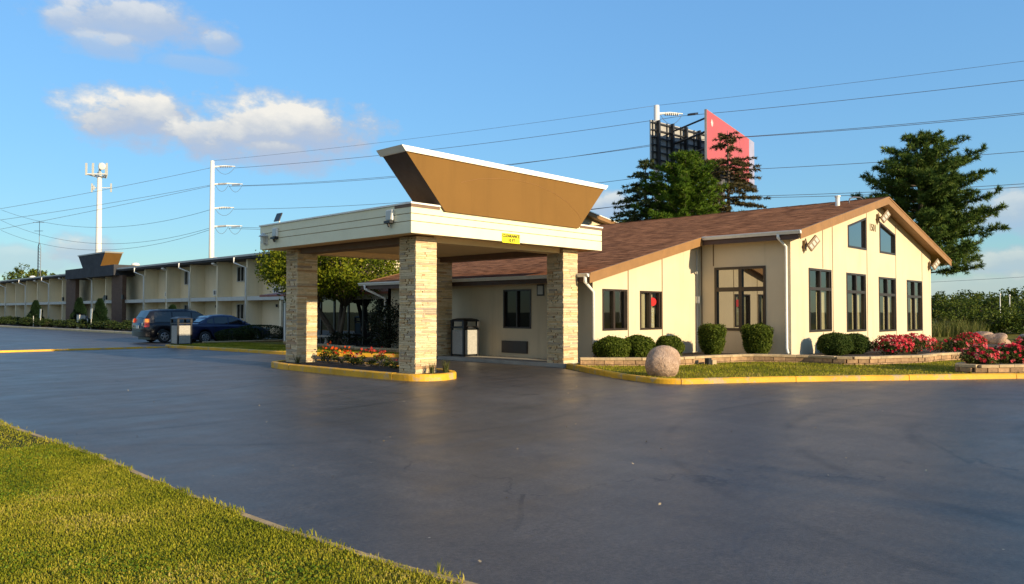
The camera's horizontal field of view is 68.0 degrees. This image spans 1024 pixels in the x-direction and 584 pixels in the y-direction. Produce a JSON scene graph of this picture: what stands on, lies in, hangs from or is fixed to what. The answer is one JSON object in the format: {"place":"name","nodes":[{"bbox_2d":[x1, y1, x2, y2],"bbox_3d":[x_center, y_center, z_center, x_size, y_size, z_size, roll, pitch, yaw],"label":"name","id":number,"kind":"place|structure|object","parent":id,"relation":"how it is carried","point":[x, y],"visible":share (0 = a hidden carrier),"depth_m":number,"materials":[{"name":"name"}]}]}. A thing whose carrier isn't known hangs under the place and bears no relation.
{"place":"outdoors","nodes":[
{"label":"outdoors","id":0,"kind":"place"},
{"bbox_2d":[1,324,277,336],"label":"mulch bed","id":1,"kind":"object","parent":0,"point":[83,328],"depth_m":68.69,"materials":[{"name":"brown soil"}]},
{"bbox_2d":[23,300,44,325],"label":"conical evergreen","id":2,"kind":"object","parent":1,"relation":"on","point":[36,307],"visible":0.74,"depth_m":79.94,"materials":[{"name":"green plant"}]},
{"bbox_2d":[67,297,86,327],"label":"conical evergreen","id":3,"kind":"object","parent":1,"relation":"on","point":[79,307],"visible":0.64,"depth_m":70.40,"materials":[{"name":"green plant"}]},
{"bbox_2d":[87,298,109,328],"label":"conical evergreen","id":4,"kind":"object","parent":1,"relation":"on","point":[100,311],"visible":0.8,"depth_m":66.53,"materials":[{"name":"green plant"}]},
{"bbox_2d":[0,419,471,583],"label":"lawn","id":5,"kind":"structure","parent":0,"point":[151,548],"depth_m":5.26,"materials":[{"name":"green plant"}]},
{"bbox_2d":[0,439,352,583],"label":"clover","id":6,"kind":"object","parent":5,"relation":"on","point":[112,557],"visible":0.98,"depth_m":4.92,"materials":[{"name":"green plant"}]},
{"bbox_2d":[169,341,399,353],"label":"lawn","id":7,"kind":"structure","parent":0,"point":[280,342],"depth_m":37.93,"materials":[{"name":"green plant"}]},
{"bbox_2d":[170,317,192,344],"bbox_3d":[-15.400,1.805,35.344,0.740,1.305,0.740,-1,-2,41],"label":"litter bin","id":8,"kind":"object","parent":7,"relation":"on","point":[181,334],"visible":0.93,"depth_m":35.13,"materials":[{"name":"white plastic"}]},
{"bbox_2d":[202,339,282,342],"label":"edging wall","id":9,"kind":"structure","parent":7,"relation":"on","point":[245,341],"depth_m":38.28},
{"bbox_2d":[253,250,399,344],"bbox_3d":[-7.848,-0.270,34.017,7.845,5.657,7.060,-1,-2,44],"label":"crabapple tree","id":10,"kind":"object","parent":7,"relation":"on","point":[340,278],"visible":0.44,"depth_m":32.30,"materials":[{"name":"green plant"}]},
{"bbox_2d":[283,341,398,351],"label":"edging wall","id":11,"kind":"structure","parent":7,"relation":"on","point":[364,348],"depth_m":30.12,"materials":[{"name":"beige stone"}]},
{"bbox_2d":[318,343,380,347],"bbox_3d":[-7.088,2.343,32.820,10.400,0.001,2.230,-1,-2,44],"label":"mulch bed","id":12,"kind":"object","parent":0,"point":[356,345],"visible":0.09,"depth_m":33.47,"materials":[{"name":"brown soil"}]},
{"bbox_2d":[325,331,366,345],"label":"shade shrub","id":13,"kind":"object","parent":12,"relation":"on","point":[347,335],"visible":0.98,"depth_m":32.79,"materials":[{"name":"green plant"}]},
{"bbox_2d":[364,297,400,347],"bbox_3d":[-4.981,1.242,29.566,1.621,2.180,1.674,0,-2,-18],"label":"plum bush","id":14,"kind":"object","parent":12,"relation":"on","point":[384,335],"visible":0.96,"depth_m":29.41,"materials":[{"name":"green plant"}]},
{"bbox_2d":[435,355,579,367],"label":"pavement","id":15,"kind":"structure","parent":0,"point":[510,360],"depth_m":24.36,"materials":[{"name":"concrete"}]},
{"bbox_2d":[450,318,479,356],"bbox_3d":[-1.633,1.556,26.269,0.740,1.305,0.740,1,-2,-44],"label":"litter bin","id":16,"kind":"object","parent":15,"relation":"on","point":[464,341],"visible":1,"depth_m":26.03,"materials":[{"name":"white plastic"}]},
{"bbox_2d":[0,327,1023,583],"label":"parking lot","id":17,"kind":"structure","parent":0,"point":[828,483],"depth_m":8.46,"materials":[{"name":"grey asphalt"}]},
{"bbox_2d":[0,346,167,352],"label":"kerb","id":18,"kind":"structure","parent":17,"relation":"on","point":[1,351],"depth_m":32.33,"materials":[{"name":"yellow paint"}]},
{"bbox_2d":[0,326,279,339],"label":"kerb","id":19,"kind":"structure","parent":17,"relation":"on","point":[120,332],"depth_m":64.08,"materials":[{"name":"grey concrete"}]},
{"bbox_2d":[132,309,218,342],"bbox_3d":[-18.011,1.822,41.594,2.330,1.792,4.950,-1,-2,44],"label":"minivan","id":20,"kind":"object","parent":17,"relation":"on","point":[150,325],"visible":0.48,"depth_m":39.94,"materials":[{"name":"grey paint"}]},
{"bbox_2d":[174,314,270,342],"bbox_3d":[-15.531,1.946,40.714,2.180,1.500,4.800,-1,-2,44],"label":"sedan","id":21,"kind":"object","parent":17,"relation":"on","point":[205,327],"visible":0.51,"depth_m":39.60,"materials":[{"name":"blue paint"}]},
{"bbox_2d":[214,328,254,340],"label":"hedge","id":22,"kind":"object","parent":17,"relation":"on","point":[223,337],"visible":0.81,"depth_m":38.46,"materials":[{"name":"green plant"}]},
{"bbox_2d":[0,423,477,583],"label":"edging","id":23,"kind":"object","parent":17,"relation":"on","point":[243,514],"visible":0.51,"depth_m":5.68,"materials":[{"name":"grey concrete"}]},
{"bbox_2d":[234,324,282,340],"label":"hedge","id":24,"kind":"object","parent":17,"relation":"on","point":[279,329],"visible":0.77,"depth_m":39.60,"materials":[{"name":"green plant"}]},
{"bbox_2d":[165,343,398,356],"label":"kerb","id":25,"kind":"structure","parent":17,"relation":"on","point":[251,350],"depth_m":30.47,"materials":[{"name":"yellow paint"}]},
{"bbox_2d":[271,359,455,380],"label":"kerb","id":26,"kind":"structure","parent":17,"relation":"on","point":[448,375],"depth_m":19.06,"materials":[{"name":"yellow paint"}]},
{"bbox_2d":[282,361,442,373],"bbox_3d":[-4.263,2.049,20.766,7.138,0.001,1.663,-1,-2,44],"label":"flower bed","id":27,"kind":"object","parent":26,"relation":"on","point":[356,366],"visible":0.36,"depth_m":20.90,"materials":[{"name":"brown soil"}]},
{"bbox_2d":[319,341,339,362],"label":"flowering plant","id":28,"kind":"object","parent":27,"relation":"on","point":[324,355],"visible":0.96,"depth_m":22.53,"materials":[{"name":"green plant"}]},
{"bbox_2d":[331,346,353,363],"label":"flowering plant","id":29,"kind":"object","parent":27,"relation":"on","point":[337,358],"visible":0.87,"depth_m":22.12,"materials":[{"name":"green plant"}]},
{"bbox_2d":[340,350,359,364],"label":"flowering plant","id":30,"kind":"object","parent":27,"relation":"on","point":[351,360],"visible":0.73,"depth_m":21.53,"materials":[{"name":"green plant"}]},
{"bbox_2d":[354,347,381,365],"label":"flowering plant","id":31,"kind":"object","parent":27,"relation":"on","point":[359,360],"visible":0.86,"depth_m":21.14,"materials":[{"name":"green plant"}]},
{"bbox_2d":[370,349,393,366],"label":"flowering plant","id":32,"kind":"object","parent":27,"relation":"on","point":[383,357],"visible":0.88,"depth_m":20.79,"materials":[{"name":"green plant"}]},
{"bbox_2d":[259,144,607,373],"bbox_3d":[-2.430,-0.517,22.827,7.285,5.505,7.973,-1,-2,44],"label":"entrance canopy","id":33,"kind":"object","parent":17,"relation":"on","point":[461,209],"visible":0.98,"depth_m":20.45,"materials":[{"name":"beige"}]},
{"bbox_2d":[384,209,393,226],"bbox_3d":[-2.967,-1.768,18.280,0.260,0.426,0.129,-1,-2,44],"label":"flood light","id":34,"kind":"object","parent":33,"relation":"attached to","point":[389,217],"visible":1,"depth_m":18.23,"materials":[{"name":"white metal"}]},
{"bbox_2d":[502,233,519,243],"bbox_3d":[-0.025,-1.426,20.221,0.026,0.250,0.670,-1,-2,44],"label":"clearance sign","id":35,"kind":"object","parent":33,"relation":"attached to","point":[510,238],"visible":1,"depth_m":20.20,"materials":[{"name":"yellow plastic"}]},
{"bbox_2d":[582,211,618,225],"bbox_3d":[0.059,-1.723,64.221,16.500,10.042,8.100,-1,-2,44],"label":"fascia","id":36,"kind":"structure","parent":33,"relation":"attached to","point":[592,218],"depth_m":59.72,"materials":[{"name":"metal"}]},
{"bbox_2d":[566,363,1023,383],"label":"kerb","id":37,"kind":"structure","parent":17,"relation":"on","point":[625,376],"depth_m":18.06,"materials":[{"name":"yellow paint"}]},
{"bbox_2d":[0,0,1023,311],"label":"sky","id":38,"kind":"structure","parent":0,"point":[148,90],"materials":[{"name":"blue"}]},
{"bbox_2d":[225,318,946,373],"bbox_3d":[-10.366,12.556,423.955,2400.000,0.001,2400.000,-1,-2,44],"label":"ground","id":39,"kind":"structure","parent":0,"point":[935,321],"depth_m":43.68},
{"bbox_2d":[2,263,31,279],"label":"broadleaf tree","id":40,"kind":"object","parent":39,"relation":"on","point":[18,274],"visible":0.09,"depth_m":177.38,"materials":[{"name":"green plant"}]},
{"bbox_2d":[33,222,43,276],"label":"lattice mast","id":41,"kind":"object","parent":39,"relation":"on","point":[38,253],"visible":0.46,"depth_m":150.31,"materials":[{"name":"grey metal"}]},
{"bbox_2d":[22,268,55,277],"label":"broadleaf tree","id":42,"kind":"object","parent":39,"relation":"on","point":[32,272],"visible":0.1,"depth_m":173.27,"materials":[{"name":"green plant"}]},
{"bbox_2d":[85,163,111,252],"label":"antenna mast","id":43,"kind":"object","parent":39,"relation":"on","point":[99,187],"visible":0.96,"depth_m":130.00,"materials":[{"name":"metal"}]},
{"bbox_2d":[0,251,399,334],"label":"motel wing","id":44,"kind":"structure","parent":39,"relation":"on","point":[228,285],"depth_m":65.67,"materials":[{"name":"beige paint"}]},
{"bbox_2d":[236,304,243,318],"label":"window","id":45,"kind":"structure","parent":44,"relation":"in","point":[240,307],"depth_m":55.56,"materials":[{"name":"black glass"}]},
{"bbox_2d":[237,266,244,281],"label":"window","id":46,"kind":"structure","parent":44,"relation":"in","point":[240,270],"depth_m":55.63,"materials":[{"name":"black glass"}]},
{"bbox_2d":[209,160,242,257],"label":"power pole","id":47,"kind":"object","parent":39,"relation":"on","point":[211,226],"visible":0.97,"depth_m":95.14,"materials":[{"name":"metal"}]},
{"bbox_2d":[214,106,649,160],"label":"power line","id":48,"kind":"object","parent":47,"relation":"attached to","point":[444,134],"visible":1,"depth_m":80.01,"materials":[{"name":"metal"}]},
{"bbox_2d":[242,145,648,185],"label":"power line","id":49,"kind":"object","parent":47,"relation":"attached to","point":[512,164],"visible":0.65,"depth_m":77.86,"materials":[{"name":"metal"}]},
{"bbox_2d":[259,289,387,345],"bbox_3d":[-6.568,0.916,37.624,11.780,3.400,6.550,-1,-2,44],"label":"glass link","id":50,"kind":"object","parent":39,"relation":"on","point":[355,315],"visible":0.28,"depth_m":34.66,"materials":[{"name":"glass"}]},
{"bbox_2d":[358,195,951,360],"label":"lobby building","id":51,"kind":"structure","parent":39,"relation":"on","point":[734,272],"depth_m":27.29,"materials":[{"name":"beige paint"}]},
{"bbox_2d":[503,289,530,328],"bbox_3d":[0.211,0.572,25.577,1.280,1.310,0.155,-1,-2,44],"label":"window","id":52,"kind":"structure","parent":51,"relation":"in","point":[516,303],"depth_m":25.55,"materials":[{"name":"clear glass"}]},
{"bbox_2d":[602,289,627,330],"bbox_3d":[3.147,0.569,24.290,0.404,1.310,1.330,-1,-2,44],"label":"window","id":53,"kind":"structure","parent":51,"relation":"in","point":[612,291],"depth_m":24.17,"materials":[{"name":"black glass"}]},
{"bbox_2d":[640,291,661,329],"bbox_3d":[4.623,0.620,25.721,0.240,1.300,1.300,-1,-2,44],"label":"window","id":54,"kind":"structure","parent":51,"relation":"in","point":[642,293],"depth_m":25.63,"materials":[{"name":"black glass"}]},
{"bbox_2d":[714,266,765,330],"bbox_3d":[8.111,0.237,26.943,1.950,2.270,0.155,-1,-2,44],"label":"window","id":55,"kind":"structure","parent":51,"relation":"in","point":[739,292],"depth_m":26.90,"materials":[{"name":"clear glass"}]},
{"bbox_2d":[802,235,819,250],"bbox_3d":[10.414,-1.692,26.424,0.609,0.582,0.283,1,-2,-24],"label":"flood light","id":56,"kind":"object","parent":51,"relation":"attached to","point":[813,243],"visible":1,"depth_m":26.33,"materials":[{"name":"brown metal"}]},
{"bbox_2d":[808,268,831,331],"bbox_3d":[10.949,0.304,27.640,0.612,2.271,2.058,-1,-2,44],"label":"window","id":57,"kind":"structure","parent":51,"relation":"in","point":[820,292],"depth_m":27.65,"materials":[{"name":"black glass"}]},
{"bbox_2d":[846,272,866,331],"bbox_3d":[13.562,0.416,30.128,0.262,2.297,2.109,-1,-2,44],"label":"window","id":58,"kind":"structure","parent":51,"relation":"in","point":[855,294],"depth_m":30.25,"materials":[{"name":"black glass"}]},
{"bbox_2d":[848,218,865,249],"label":"window","id":59,"kind":"structure","parent":51,"relation":"in","point":[856,230],"depth_m":30.45,"materials":[{"name":"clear glass"}]},
{"bbox_2d":[876,210,890,222],"bbox_3d":[15.620,-3.171,31.931,0.609,0.582,0.283,1,-2,-24],"label":"flood light","id":60,"kind":"object","parent":51,"relation":"attached to","point":[885,216],"visible":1,"depth_m":31.83,"materials":[{"name":"brown metal"}]},
{"bbox_2d":[879,277,895,331],"bbox_3d":[16.118,0.538,32.809,0.262,2.322,2.160,-1,-2,44],"label":"window","id":61,"kind":"structure","parent":51,"relation":"in","point":[886,297],"depth_m":32.95,"materials":[{"name":"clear glass"}]},
{"bbox_2d":[879,222,895,254],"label":"window","id":62,"kind":"structure","parent":51,"relation":"in","point":[887,240],"depth_m":32.96,"materials":[{"name":"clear glass"}]},
{"bbox_2d":[907,280,922,330],"bbox_3d":[18.634,0.648,35.704,0.613,2.363,2.282,-1,-2,44],"label":"window","id":63,"kind":"structure","parent":51,"relation":"in","point":[913,299],"depth_m":35.77,"materials":[{"name":"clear glass"}]},
{"bbox_2d":[931,291,961,320],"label":"broadleaf tree","id":64,"kind":"object","parent":39,"relation":"on","point":[936,297],"visible":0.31,"depth_m":118.78,"materials":[{"name":"green plant"}]},
{"bbox_2d":[933,296,982,321],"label":"broadleaf tree","id":65,"kind":"object","parent":39,"relation":"on","point":[973,304],"visible":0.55,"depth_m":114.84,"materials":[{"name":"green plant"}]},
{"bbox_2d":[947,289,987,300],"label":"broadleaf tree","id":66,"kind":"object","parent":39,"relation":"on","point":[969,294],"visible":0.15,"depth_m":149.71,"materials":[{"name":"green plant"}]},
{"bbox_2d":[951,291,1014,318],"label":"broadleaf tree","id":67,"kind":"object","parent":39,"relation":"on","point":[996,299],"visible":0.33,"depth_m":116.34,"materials":[{"name":"green plant"}]},
{"bbox_2d":[992,286,1023,305],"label":"broadleaf tree","id":68,"kind":"object","parent":39,"relation":"on","point":[1012,293],"visible":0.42,"depth_m":139.73,"materials":[{"name":"green plant"}]},
{"bbox_2d":[996,296,1023,316],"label":"broadleaf tree","id":69,"kind":"object","parent":39,"relation":"on","point":[1021,302],"visible":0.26,"depth_m":117.89,"materials":[{"name":"green plant"}]},
{"bbox_2d":[575,324,1023,377],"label":"lawn","id":70,"kind":"structure","parent":0,"point":[1011,337],"depth_m":20.63,"materials":[{"name":"green plant"}]},
{"bbox_2d":[610,158,672,222],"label":"spruce tree","id":71,"kind":"object","parent":70,"relation":"on","point":[640,192],"visible":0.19,"depth_m":53.72,"materials":[{"name":"green plant"}]},
{"bbox_2d":[645,345,680,376],"bbox_3d":[3.622,1.663,18.253,0.806,0.758,0.931,-1,-2,20],"label":"boulder","id":72,"kind":"object","parent":70,"relation":"on","point":[663,360],"visible":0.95,"depth_m":17.93,"materials":[{"name":"stone"}]},
{"bbox_2d":[654,105,682,181],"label":"power pole","id":73,"kind":"object","parent":70,"relation":"on","point":[657,113],"visible":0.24,"depth_m":69.68,"materials":[{"name":"metal"}]},
{"bbox_2d":[239,116,679,167],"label":"power line","id":74,"kind":"object","parent":73,"relation":"attached to","point":[473,144],"visible":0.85,"depth_m":79.69,"materials":[{"name":"metal"}]},
{"bbox_2d":[664,61,1021,104],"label":"power line","id":75,"kind":"object","parent":73,"relation":"attached to","point":[846,83],"visible":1,"depth_m":62.42,"materials":[{"name":"metal"}]},
{"bbox_2d":[696,114,1023,139],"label":"power line","id":76,"kind":"object","parent":73,"relation":"attached to","point":[877,127],"visible":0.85,"depth_m":62.65,"materials":[{"name":"metal"}]},
{"bbox_2d":[631,149,743,219],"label":"broadleaf tree","id":77,"kind":"object","parent":70,"relation":"on","point":[690,190],"visible":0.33,"depth_m":51.03,"materials":[{"name":"green plant"}]},
{"bbox_2d":[650,109,756,205],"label":"billboard","id":78,"kind":"object","parent":70,"relation":"on","point":[667,139],"visible":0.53,"depth_m":67.02,"materials":[{"name":"metal"}]},
{"bbox_2d":[699,131,770,212],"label":"spruce tree","id":79,"kind":"object","parent":70,"relation":"on","point":[737,173],"visible":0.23,"depth_m":56.77,"materials":[{"name":"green plant"}]},
{"bbox_2d":[580,352,961,365],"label":"planter wall","id":80,"kind":"structure","parent":70,"relation":"on","point":[797,358],"depth_m":22.57,"materials":[{"name":"beige stone"}]},
{"bbox_2d":[851,128,1010,276],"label":"pine tree","id":81,"kind":"object","parent":70,"relation":"on","point":[935,199],"visible":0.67,"depth_m":50.40,"materials":[{"name":"green plant"}]},
{"bbox_2d":[931,306,983,329],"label":"bush","id":82,"kind":"object","parent":70,"relation":"on","point":[940,312],"visible":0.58,"depth_m":53.55,"materials":[{"name":"green plant"}]},
{"bbox_2d":[947,307,998,329],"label":"bush","id":83,"kind":"object","parent":70,"relation":"on","point":[963,310],"visible":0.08,"depth_m":55.76,"materials":[{"name":"green plant"}]},
{"bbox_2d":[955,362,1023,372],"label":"planter wall","id":84,"kind":"structure","parent":70,"relation":"on","point":[962,367],"depth_m":18.90,"materials":[{"name":"beige stone"}]},
{"bbox_2d":[961,307,1021,333],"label":"bush","id":85,"kind":"object","parent":70,"relation":"on","point":[1008,319],"visible":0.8,"depth_m":51.90,"materials":[{"name":"green plant"}]},
{"bbox_2d":[983,333,1010,343],"bbox_3d":[22.362,2.201,35.148,1.052,0.617,1.274,1,-2,-25],"label":"boulder","id":86,"kind":"object","parent":70,"relation":"on","point":[997,338],"visible":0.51,"depth_m":34.71,"materials":[{"name":"stone"}]},
{"bbox_2d":[974,303,1022,332],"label":"bush","id":87,"kind":"object","parent":70,"relation":"on","point":[1010,309],"visible":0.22,"depth_m":54.54,"materials":[{"name":"green plant"}]},
{"bbox_2d":[992,312,1023,333],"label":"bush","id":88,"kind":"object","parent":70,"relation":"on","point":[1018,328],"visible":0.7,"depth_m":51.50,"materials":[{"name":"green plant"}]},
{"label":"power pole","id":89,"kind":"object","parent":70,"relation":"on","visible":0},
{"bbox_2d":[684,80,1022,115],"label":"power line","id":90,"kind":"object","parent":89,"relation":"attached to","point":[862,98],"visible":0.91,"depth_m":63.79,"materials":[{"name":"metal"}]},
{"bbox_2d":[743,113,1019,136],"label":"power line","id":91,"kind":"object","parent":89,"relation":"attached to","point":[886,125],"visible":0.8,"depth_m":63.42,"materials":[{"name":"metal"}]},
{"bbox_2d":[680,344,1002,355],"bbox_3d":[13.114,2.212,28.101,25.407,0.001,7.452,1,-2,-35],"label":"mulch bed","id":92,"kind":"object","parent":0,"point":[876,353],"visible":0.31,"depth_m":26.92,"materials":[{"name":"brown soil"}]},
{"bbox_2d":[592,334,631,356],"bbox_3d":[3.029,1.709,22.981,1.216,0.859,1.209,-1,-2,44],"label":"round shrub","id":93,"kind":"object","parent":92,"relation":"on","point":[609,346],"visible":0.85,"depth_m":22.65,"materials":[{"name":"green plant"}]},
{"bbox_2d":[624,334,654,356],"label":"round shrub","id":94,"kind":"object","parent":92,"relation":"on","point":[642,345],"visible":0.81,"depth_m":23.25,"materials":[{"name":"green plant"}]},
{"bbox_2d":[655,335,684,355],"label":"round shrub","id":95,"kind":"object","parent":92,"relation":"on","point":[676,343],"visible":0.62,"depth_m":24.61,"materials":[{"name":"green plant"}]},
{"bbox_2d":[697,322,726,354],"bbox_3d":[6.722,1.603,25.455,0.963,1.192,0.948,-1,-2,44],"label":"topiary shrub","id":96,"kind":"object","parent":92,"relation":"on","point":[712,339],"visible":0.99,"depth_m":25.21,"materials":[{"name":"green plant"}]},
{"bbox_2d":[739,323,773,353],"bbox_3d":[8.252,1.627,25.556,1.040,1.150,1.012,-1,-2,44],"label":"topiary shrub","id":97,"kind":"object","parent":92,"relation":"on","point":[757,338],"visible":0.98,"depth_m":25.26,"materials":[{"name":"green plant"}]},
{"bbox_2d":[814,331,854,355],"bbox_3d":[10.987,1.771,25.887,1.244,0.923,1.263,-1,-2,44],"label":"round shrub","id":98,"kind":"object","parent":92,"relation":"on","point":[835,343],"visible":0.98,"depth_m":25.56,"materials":[{"name":"green plant"}]},
{"bbox_2d":[843,332,870,353],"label":"round shrub","id":99,"kind":"object","parent":92,"relation":"on","point":[860,344],"visible":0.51,"depth_m":26.27,"materials":[{"name":"green plant"}]},
{"bbox_2d":[867,334,922,354],"bbox_3d":[13.160,1.852,26.344,1.895,0.797,1.528,-1,-2,44],"label":"rose bush","id":100,"kind":"object","parent":92,"relation":"on","point":[887,343],"visible":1,"depth_m":26.04,"materials":[{"name":"red plant"}]},
{"bbox_2d":[895,332,948,353],"bbox_3d":[14.330,1.846,26.945,1.696,0.845,2.012,0,-1,8],"label":"rose bush","id":101,"kind":"object","parent":92,"relation":"on","point":[931,343],"visible":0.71,"depth_m":26.44,"materials":[{"name":"red plant"}]},
{"bbox_2d":[929,337,977,352],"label":"rose bush","id":102,"kind":"object","parent":92,"relation":"on","point":[962,344],"visible":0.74,"depth_m":27.00,"materials":[{"name":"red plant"}]},
{"bbox_2d":[947,332,989,350],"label":"rose bush","id":103,"kind":"object","parent":92,"relation":"on","point":[979,338],"visible":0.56,"depth_m":27.21,"materials":[{"name":"red plant"}]},
{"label":"mulch bed","id":104,"kind":"structure","parent":0,"visible":0},
{"bbox_2d":[953,342,1004,363],"bbox_3d":[11.985,1.609,19.492,1.062,0.717,1.419,-1,-2,44],"label":"rose bush","id":105,"kind":"object","parent":104,"relation":"on","point":[979,354],"visible":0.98,"depth_m":19.25,"materials":[{"name":"red plant"}]},
{"bbox_2d":[991,342,1023,363],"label":"rose bush","id":106,"kind":"object","parent":104,"relation":"on","point":[1011,355],"visible":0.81,"depth_m":19.40,"materials":[{"name":"red plant"}]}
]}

